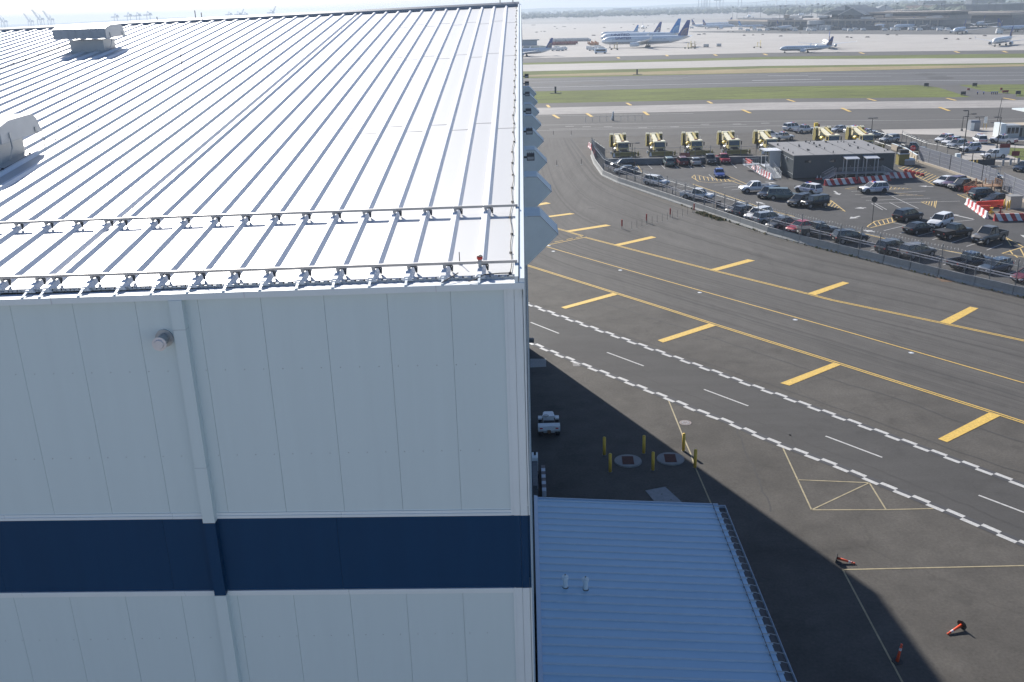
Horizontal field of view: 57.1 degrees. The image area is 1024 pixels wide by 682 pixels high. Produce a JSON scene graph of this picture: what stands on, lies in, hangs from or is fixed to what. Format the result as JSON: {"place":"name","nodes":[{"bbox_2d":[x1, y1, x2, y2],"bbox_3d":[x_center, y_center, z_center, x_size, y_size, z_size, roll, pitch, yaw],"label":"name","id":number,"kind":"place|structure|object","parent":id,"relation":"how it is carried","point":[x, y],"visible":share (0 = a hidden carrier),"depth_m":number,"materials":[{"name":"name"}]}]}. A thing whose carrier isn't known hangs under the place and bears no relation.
{"place":"outdoors","nodes":[
{"label":"outdoors","id":0,"kind":"place"},
{"bbox_2d":[0,0,793,24],"label":"sky","id":1,"kind":"structure","parent":0,"point":[62,11],"materials":[{"name":"white"}]},
{"bbox_2d":[0,0,922,27],"bbox_3d":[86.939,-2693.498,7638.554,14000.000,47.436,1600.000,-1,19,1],"label":"hills","id":2,"kind":"structure","parent":0,"point":[638,7],"depth_m":7679.07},
{"bbox_2d":[13,0,1006,24],"bbox_3d":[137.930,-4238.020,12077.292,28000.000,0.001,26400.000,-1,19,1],"label":"ground","id":3,"kind":"structure","parent":0,"point":[604,10],"depth_m":6700.23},
{"bbox_2d":[765,4,971,29],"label":"terminal building","id":4,"kind":"structure","parent":3,"relation":"on","point":[866,17],"depth_m":970.71,"materials":[{"name":"grey glass"}]},
{"bbox_2d":[522,12,831,23],"bbox_3d":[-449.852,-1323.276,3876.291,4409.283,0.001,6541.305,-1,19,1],"label":"pale field","id":5,"kind":"structure","parent":0,"point":[701,17],"depth_m":2137.51,"materials":[{"name":"concrete"}]},
{"bbox_2d":[727,18,794,27],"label":"terminal wing","id":6,"kind":"structure","parent":5,"relation":"on","point":[753,21],"depth_m":1179.02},
{"bbox_2d":[521,0,1023,18],"bbox_3d":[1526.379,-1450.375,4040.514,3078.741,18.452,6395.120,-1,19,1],"label":"distant woods","id":7,"kind":"object","parent":5,"relation":"on","point":[901,4],"visible":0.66,"depth_m":2687.87,"materials":[{"name":"green plant"}]},
{"bbox_2d":[966,2,1023,10],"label":"office block","id":8,"kind":"structure","parent":5,"relation":"on","point":[1004,6],"depth_m":1336.81,"materials":[{"name":"grey glass"}]},
{"bbox_2d":[968,11,1023,25],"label":"terminal wing","id":9,"kind":"structure","parent":5,"relation":"on","point":[1009,18],"depth_m":974.24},
{"bbox_2d":[522,23,1023,57],"bbox_3d":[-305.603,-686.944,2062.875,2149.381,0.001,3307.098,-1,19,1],"label":"terminal apron","id":10,"kind":"object","parent":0,"point":[732,43],"visible":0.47,"depth_m":731.99,"materials":[{"name":"concrete"}]},
{"bbox_2d":[523,38,553,55],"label":"airliner","id":11,"kind":"object","parent":10,"relation":"on","point":[529,50],"visible":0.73,"depth_m":635.75,"materials":[{"name":"white metal"}]},
{"bbox_2d":[601,18,680,39],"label":"airliner","id":12,"kind":"object","parent":10,"relation":"on","point":[675,29],"visible":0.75,"depth_m":794.56,"materials":[{"name":"white metal"}]},
{"bbox_2d":[601,20,691,47],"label":"airliner","id":13,"kind":"object","parent":10,"relation":"on","point":[634,41],"visible":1,"depth_m":713.61,"materials":[{"name":"white metal"}]},
{"bbox_2d":[780,36,833,52],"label":"airliner","id":14,"kind":"object","parent":10,"relation":"on","point":[803,48],"visible":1,"depth_m":581.50,"materials":[{"name":"white metal"}]},
{"bbox_2d":[975,26,1023,46],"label":"airliner","id":15,"kind":"object","parent":10,"relation":"on","point":[999,40],"visible":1,"depth_m":592.36,"materials":[{"name":"white metal"}]},
{"bbox_2d":[523,66,1023,90],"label":"runway","id":16,"kind":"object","parent":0,"point":[1004,75],"visible":0.67,"depth_m":389.77,"materials":[{"name":"asphalt"}]},
{"bbox_2d":[533,72,994,87],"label":"runway marking","id":17,"kind":"object","parent":16,"relation":"on","point":[785,75],"visible":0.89,"depth_m":386.72,"materials":[{"name":"yellow paint"}]},
{"bbox_2d":[523,58,1023,70],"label":"concrete taxiway","id":18,"kind":"structure","parent":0,"point":[669,64],"depth_m":493.21,"materials":[{"name":"concrete"}]},
{"bbox_2d":[523,50,1023,62],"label":"taxiway","id":19,"kind":"structure","parent":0,"point":[603,58],"depth_m":565.42,"materials":[{"name":"asphalt"}]},
{"bbox_2d":[523,63,1023,77],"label":"grass strip","id":20,"kind":"object","parent":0,"point":[625,70],"depth_m":461.52,"materials":[{"name":"plant"}]},
{"bbox_2d":[523,54,1023,64],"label":"grass strip","id":21,"kind":"object","parent":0,"point":[889,57],"depth_m":529.37,"materials":[{"name":"plant"}]},
{"bbox_2d":[528,130,1023,681],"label":"apron","id":22,"kind":"object","parent":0,"point":[792,544],"visible":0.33,"depth_m":63.54,"materials":[{"name":"asphalt"}]},
{"bbox_2d":[0,2,558,681],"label":"hangar","id":23,"kind":"structure","parent":22,"relation":"on","point":[284,434],"depth_m":17.66,"materials":[{"name":"white metal"}]},
{"bbox_2d":[0,114,44,164],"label":"roof ventilator","id":24,"kind":"object","parent":23,"relation":"on","point":[15,129],"visible":0.97,"depth_m":24.02,"materials":[{"name":"metal"}]},
{"bbox_2d":[52,23,127,52],"bbox_3d":[-18.166,-13.081,40.752,2.384,1.184,2.095,-1,19,1],"label":"roof ventilator","id":25,"kind":"object","parent":23,"relation":"on","point":[87,35],"visible":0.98,"depth_m":40.09,"materials":[{"name":"metal"}]},
{"bbox_2d":[532,452,538,500],"bbox_3d":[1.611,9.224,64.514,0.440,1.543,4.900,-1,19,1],"label":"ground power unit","id":26,"kind":"object","parent":22,"relation":"on","point":[535,475],"visible":0.85,"depth_m":64.12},
{"bbox_2d":[538,411,559,434],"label":"baggage tractor","id":27,"kind":"object","parent":22,"relation":"on","point":[548,425],"visible":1,"depth_m":72.14,"materials":[{"name":"metal"}]},
{"bbox_2d":[602,170,609,178],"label":"concrete barrier","id":28,"kind":"object","parent":22,"relation":"on","point":[605,174],"visible":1,"depth_m":179.64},
{"bbox_2d":[591,138,1022,285],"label":"chain link fence","id":29,"kind":"object","parent":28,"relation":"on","point":[594,149],"visible":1,"depth_m":128.96,"materials":[{"name":"metal"}]},
{"bbox_2d":[609,133,638,156],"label":"snow truck","id":30,"kind":"object","parent":22,"relation":"on","point":[618,144],"visible":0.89,"depth_m":204.82,"materials":[{"name":"yellow metal"}]},
{"bbox_2d":[614,454,641,467],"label":"tank hatch","id":31,"kind":"object","parent":22,"relation":"on","point":[628,461],"visible":1,"depth_m":67.65,"materials":[{"name":"concrete"}]},
{"bbox_2d":[645,132,675,155],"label":"snow truck","id":32,"kind":"object","parent":22,"relation":"on","point":[657,146],"visible":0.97,"depth_m":204.46,"materials":[{"name":"yellow metal"}]},
{"bbox_2d":[645,486,682,501],"bbox_3d":[10.262,10.459,62.557,1.830,0.040,3.099,-7,20,-13],"label":"steel plate","id":33,"kind":"object","parent":22,"relation":"on","point":[663,494],"visible":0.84,"depth_m":62.94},
{"bbox_2d":[534,495,796,681],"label":"lean to","id":34,"kind":"object","parent":22,"relation":"on","point":[641,591],"visible":1,"depth_m":42.77,"materials":[{"name":"blue metal"}]},
{"bbox_2d":[656,452,683,465],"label":"tank hatch","id":35,"kind":"object","parent":22,"relation":"on","point":[670,458],"visible":1,"depth_m":67.77,"materials":[{"name":"concrete"}]},
{"bbox_2d":[681,131,712,154],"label":"snow truck","id":36,"kind":"object","parent":22,"relation":"on","point":[691,141],"visible":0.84,"depth_m":204.20,"materials":[{"name":"yellow metal"}]},
{"bbox_2d":[716,130,750,153],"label":"snow truck","id":37,"kind":"object","parent":22,"relation":"on","point":[730,142],"visible":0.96,"depth_m":204.00,"materials":[{"name":"yellow metal"}]},
{"bbox_2d":[752,129,779,153],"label":"snow truck","id":38,"kind":"object","parent":22,"relation":"on","point":[761,139],"visible":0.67,"depth_m":207.75,"materials":[{"name":"yellow metal"}]},
{"bbox_2d":[524,73,1023,528],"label":"pavement seam","id":39,"kind":"object","parent":22,"relation":"on","point":[608,83],"visible":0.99,"depth_m":84.98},
{"bbox_2d":[799,235,818,246],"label":"concrete barrier","id":40,"kind":"object","parent":22,"relation":"on","point":[810,241],"visible":1,"depth_m":125.80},
{"bbox_2d":[812,126,841,140],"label":"snow truck","id":41,"kind":"object","parent":22,"relation":"on","point":[825,134],"visible":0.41,"depth_m":210.95,"materials":[{"name":"yellow metal"}]},
{"bbox_2d":[817,240,838,251],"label":"concrete barrier","id":42,"kind":"object","parent":22,"relation":"on","point":[824,245],"visible":1,"depth_m":123.15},
{"bbox_2d":[668,401,1023,681],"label":"apron marking","id":43,"kind":"object","parent":22,"relation":"on","point":[890,659],"visible":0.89,"depth_m":60.44,"materials":[{"name":"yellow paint"}]},
{"bbox_2d":[845,125,884,147],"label":"snow truck","id":44,"kind":"object","parent":22,"relation":"on","point":[858,133],"visible":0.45,"depth_m":209.15,"materials":[{"name":"yellow metal"}]},
{"bbox_2d":[1001,194,1023,209],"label":"transformer box","id":45,"kind":"object","parent":22,"relation":"on","point":[1016,200],"visible":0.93,"depth_m":143.27,"materials":[{"name":"metal"}]},
{"bbox_2d":[528,306,1023,540],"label":"service road","id":46,"kind":"structure","parent":0,"point":[941,475],"depth_m":72.56,"materials":[{"name":"asphalt"}]},
{"bbox_2d":[528,302,1023,546],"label":"service road marking","id":47,"kind":"object","parent":46,"relation":"on","point":[1006,536],"visible":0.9,"depth_m":71.67,"materials":[{"name":"white paint"}]},
{"bbox_2d":[530,322,1023,512],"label":"lane marking","id":48,"kind":"object","parent":46,"relation":"on","point":[826,436],"visible":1,"depth_m":70.05,"materials":[{"name":"white paint"}]},
{"bbox_2d":[529,138,1023,422],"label":"taxiway","id":49,"kind":"structure","parent":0,"point":[578,189],"depth_m":106.48,"materials":[{"name":"asphalt"}]},
{"bbox_2d":[529,51,1023,441],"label":"taxiway marking","id":50,"kind":"object","parent":49,"relation":"on","point":[979,421],"visible":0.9,"depth_m":95.48,"materials":[{"name":"yellow paint"}]},
{"bbox_2d":[837,244,858,256],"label":"concrete barrier","id":51,"kind":"object","parent":49,"relation":"on","point":[844,249],"visible":1,"depth_m":120.54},
{"bbox_2d":[681,204,1023,297],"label":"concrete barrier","id":52,"kind":"object","parent":49,"relation":"on","point":[707,214],"visible":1,"depth_m":138.67,"materials":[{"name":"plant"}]},
{"bbox_2d":[858,249,884,263],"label":"concrete barrier","id":53,"kind":"object","parent":49,"relation":"on","point":[871,256],"visible":1,"depth_m":117.57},
{"bbox_2d":[883,255,911,269],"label":"concrete barrier","id":54,"kind":"object","parent":49,"relation":"on","point":[897,262],"visible":1,"depth_m":114.44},
{"bbox_2d":[909,262,939,276],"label":"concrete barrier","id":55,"kind":"object","parent":49,"relation":"on","point":[923,268],"visible":1,"depth_m":111.34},
{"bbox_2d":[937,268,975,285],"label":"concrete barrier","id":56,"kind":"object","parent":49,"relation":"on","point":[967,279],"visible":1,"depth_m":107.94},
{"bbox_2d":[973,277,1014,294],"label":"concrete barrier","id":57,"kind":"object","parent":49,"relation":"on","point":[997,286],"visible":1,"depth_m":104.33,"materials":[{"name":"concrete"}]},
{"bbox_2d":[534,84,1023,102],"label":"grass strip","id":58,"kind":"object","parent":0,"point":[786,92],"depth_m":334.92,"materials":[{"name":"plant"}]},
{"bbox_2d":[535,97,1023,107],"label":"taxiway shoulder","id":59,"kind":"object","parent":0,"point":[595,104],"visible":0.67,"depth_m":308.44},
{"bbox_2d":[536,108,1023,137],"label":"taxiway shoulder","id":60,"kind":"object","parent":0,"point":[673,123],"visible":0.5,"depth_m":257.90},
{"bbox_2d":[536,113,976,130],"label":"shoulder marking","id":61,"kind":"object","parent":60,"relation":"on","point":[708,125],"visible":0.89,"depth_m":252.31,"materials":[{"name":"yellow paint"}]},
{"bbox_2d":[537,100,1023,114],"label":"concrete taxiway","id":62,"kind":"structure","parent":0,"point":[797,106],"depth_m":290.67,"materials":[{"name":"concrete"}]},
{"bbox_2d":[597,159,1023,286],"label":"parking lot","id":63,"kind":"structure","parent":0,"point":[848,201],"depth_m":149.20,"materials":[{"name":"asphalt"}]},
{"bbox_2d":[610,158,634,167],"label":"suv","id":64,"kind":"object","parent":63,"relation":"on","point":[627,161],"visible":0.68,"depth_m":189.78,"materials":[{"name":"black paint"}]},
{"bbox_2d":[605,156,767,164],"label":"wall","id":65,"kind":"structure","parent":63,"relation":"on","point":[737,159],"depth_m":192.52,"materials":[{"name":"concrete"}]},
{"bbox_2d":[605,144,767,157],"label":"chain link fence","id":66,"kind":"object","parent":63,"relation":"on","point":[691,152],"visible":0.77,"depth_m":192.48,"materials":[{"name":"metal"}]},
{"bbox_2d":[680,187,715,200],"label":"pickup truck","id":67,"kind":"object","parent":63,"relation":"on","point":[700,193],"visible":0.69,"depth_m":156.52,"materials":[{"name":"white paint"}]},
{"bbox_2d":[732,204,754,217],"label":"suv","id":68,"kind":"object","parent":63,"relation":"on","point":[739,212],"visible":0.37,"depth_m":142.86,"materials":[{"name":"grey paint"}]},
{"bbox_2d":[738,180,770,192],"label":"pickup truck","id":69,"kind":"object","parent":63,"relation":"on","point":[752,185],"visible":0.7,"depth_m":161.17,"materials":[{"name":"white paint"}]},
{"bbox_2d":[751,210,782,224],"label":"suv","id":70,"kind":"object","parent":63,"relation":"on","point":[762,218],"visible":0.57,"depth_m":138.12,"materials":[{"name":"silver paint"}]},
{"bbox_2d":[765,216,794,228],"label":"sedan","id":71,"kind":"object","parent":63,"relation":"on","point":[782,219],"visible":0.55,"depth_m":135.55,"materials":[{"name":"grey paint"}]},
{"bbox_2d":[767,187,796,199],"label":"suv","id":72,"kind":"object","parent":63,"relation":"on","point":[773,193],"visible":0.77,"depth_m":154.81,"materials":[{"name":"grey paint"}]},
{"bbox_2d":[787,192,811,206],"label":"car","id":73,"kind":"object","parent":63,"relation":"on","point":[796,199],"visible":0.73,"depth_m":149.82,"materials":[{"name":"black paint"}]},
{"bbox_2d":[794,181,822,194],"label":"suv","id":74,"kind":"object","parent":63,"relation":"on","point":[812,187],"visible":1,"depth_m":158.61,"materials":[{"name":"white paint"}]},
{"bbox_2d":[603,164,1014,278],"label":"guard rail","id":75,"kind":"object","parent":63,"relation":"on","point":[975,269],"visible":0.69,"depth_m":124.16,"materials":[{"name":"metal"}]},
{"bbox_2d":[800,193,829,208],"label":"boxy suv","id":76,"kind":"object","parent":63,"relation":"on","point":[823,199],"visible":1,"depth_m":148.39,"materials":[{"name":"black paint"}]},
{"bbox_2d":[796,221,838,236],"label":"pickup truck","id":77,"kind":"object","parent":63,"relation":"on","point":[807,233],"visible":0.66,"depth_m":130.17,"materials":[{"name":"grey paint"}]},
{"bbox_2d":[743,140,895,179],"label":"modular building","id":78,"kind":"structure","parent":63,"relation":"on","point":[810,159],"depth_m":172.26,"materials":[{"name":"grey"}]},
{"bbox_2d":[635,162,1023,273],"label":"parking marking","id":79,"kind":"object","parent":63,"relation":"on","point":[873,204],"visible":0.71,"depth_m":148.97,"materials":[{"name":"white paint"}]},
{"bbox_2d":[637,164,1023,257],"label":"parking hatching","id":80,"kind":"object","parent":63,"relation":"on","point":[831,201],"visible":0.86,"depth_m":150.41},
{"bbox_2d":[824,177,857,185],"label":"striped barrier","id":81,"kind":"object","parent":63,"relation":"on","point":[840,181],"visible":1,"depth_m":166.32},
{"bbox_2d":[830,228,869,243],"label":"suv","id":82,"kind":"object","parent":63,"relation":"on","point":[845,233],"visible":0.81,"depth_m":125.95,"materials":[{"name":"black paint"}]},
{"bbox_2d":[857,181,888,193],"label":"suv","id":83,"kind":"object","parent":63,"relation":"on","point":[875,186],"visible":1,"depth_m":157.97,"materials":[{"name":"white paint"}]},
{"bbox_2d":[857,175,891,182],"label":"striped barrier","id":84,"kind":"object","parent":63,"relation":"on","point":[866,179],"visible":0.91,"depth_m":167.82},
{"bbox_2d":[874,238,904,254],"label":"suv","id":85,"kind":"object","parent":63,"relation":"on","point":[889,241],"visible":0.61,"depth_m":119.99,"materials":[{"name":"grey paint"}]},
{"bbox_2d":[895,147,909,164],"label":"olive generator","id":86,"kind":"object","parent":63,"relation":"on","point":[902,155],"visible":1,"depth_m":183.61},
{"bbox_2d":[892,207,923,221],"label":"suv","id":87,"kind":"object","parent":63,"relation":"on","point":[905,214],"visible":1,"depth_m":137.42,"materials":[{"name":"black paint"}]},
{"bbox_2d":[897,242,936,259],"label":"suv","id":88,"kind":"object","parent":63,"relation":"on","point":[907,247],"visible":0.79,"depth_m":117.93,"materials":[{"name":"grey paint"}]},
{"bbox_2d":[902,221,934,234],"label":"sedan","id":89,"kind":"object","parent":63,"relation":"on","point":[915,227],"visible":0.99,"depth_m":130.22,"materials":[{"name":"black paint"}]},
{"bbox_2d":[927,211,954,227],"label":"suv","id":90,"kind":"object","parent":63,"relation":"on","point":[940,219],"visible":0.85,"depth_m":133.54,"materials":[{"name":"white paint"}]},
{"bbox_2d":[933,222,973,239],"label":"pickup truck","id":91,"kind":"object","parent":63,"relation":"on","point":[949,231],"visible":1,"depth_m":127.09,"materials":[{"name":"black paint"}]},
{"bbox_2d":[947,178,981,190],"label":"pickup truck","id":92,"kind":"object","parent":63,"relation":"on","point":[958,184],"visible":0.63,"depth_m":158.02,"materials":[{"name":"silver paint"}]},
{"bbox_2d":[946,250,991,270],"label":"pickup truck","id":93,"kind":"object","parent":63,"relation":"on","point":[971,258],"visible":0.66,"depth_m":112.72,"materials":[{"name":"blue paint"}]},
{"bbox_2d":[965,198,988,218],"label":"striped barrier","id":94,"kind":"object","parent":63,"relation":"on","point":[977,208],"visible":1,"depth_m":141.91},
{"bbox_2d":[962,165,1002,193],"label":"timber stair","id":95,"kind":"object","parent":63,"relation":"on","point":[994,184],"visible":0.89,"depth_m":155.71,"materials":[{"name":"wood"}]},
{"bbox_2d":[968,187,998,199],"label":"suv","id":96,"kind":"object","parent":63,"relation":"on","point":[978,193],"visible":0.65,"depth_m":150.45,"materials":[{"name":"black paint"}]},
{"bbox_2d":[971,225,1008,244],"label":"pickup truck","id":97,"kind":"object","parent":63,"relation":"on","point":[985,234],"visible":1,"depth_m":123.93,"materials":[{"name":"grey paint"}]},
{"bbox_2d":[977,256,1013,274],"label":"hatchback","id":98,"kind":"object","parent":63,"relation":"on","point":[998,264],"visible":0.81,"depth_m":110.91,"materials":[{"name":"silver paint"}]},
{"bbox_2d":[993,213,1023,220],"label":"striped barrier","id":99,"kind":"object","parent":63,"relation":"on","point":[1010,217],"visible":1,"depth_m":136.08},
{"bbox_2d":[689,26,1023,34],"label":"dark apron strip","id":100,"kind":"object","parent":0,"point":[985,31],"visible":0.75,"depth_m":895.21,"materials":[{"name":"concrete"}]},
{"bbox_2d":[882,127,1023,140],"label":"concrete pad","id":101,"kind":"object","parent":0,"point":[988,132],"visible":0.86,"depth_m":226.91,"materials":[{"name":"concrete"}]},
{"bbox_2d":[992,122,1020,137],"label":"white shed","id":102,"kind":"structure","parent":101,"relation":"on","point":[1011,130],"depth_m":214.29,"materials":[{"name":"metal"}]},
{"bbox_2d":[901,139,1023,206],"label":"parking lot","id":103,"kind":"structure","parent":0,"point":[1006,168],"depth_m":183.71,"materials":[{"name":"asphalt"}]},
{"bbox_2d":[917,146,997,187],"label":"slatted fence","id":104,"kind":"object","parent":103,"relation":"on","point":[971,170],"visible":0.86,"depth_m":172.88,"materials":[{"name":"metal"}]},
{"bbox_2d":[957,142,981,151],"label":"suv","id":105,"kind":"object","parent":103,"relation":"on","point":[976,146],"visible":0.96,"depth_m":197.20,"materials":[{"name":"white paint"}]},
{"bbox_2d":[955,152,995,165],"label":"sliding gate","id":106,"kind":"structure","parent":103,"relation":"on","point":[986,162],"depth_m":179.78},
{"bbox_2d":[960,144,1023,162],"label":"concrete pad","id":107,"kind":"object","parent":103,"relation":"on","point":[985,147],"depth_m":192.68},
{"bbox_2d":[989,134,1017,143],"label":"pickup truck","id":108,"kind":"object","parent":103,"relation":"on","point":[1005,138],"visible":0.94,"depth_m":206.07,"materials":[{"name":"white paint"}]},
{"bbox_2d":[1000,173,1023,201],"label":"slatted fence","id":109,"kind":"object","parent":103,"relation":"on","point":[1013,185],"visible":0.7,"depth_m":152.45,"materials":[{"name":"metal"}]},
{"bbox_2d":[922,85,1015,96],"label":"connector taxiway","id":110,"kind":"structure","parent":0,"point":[958,89],"depth_m":318.02,"materials":[{"name":"asphalt"}]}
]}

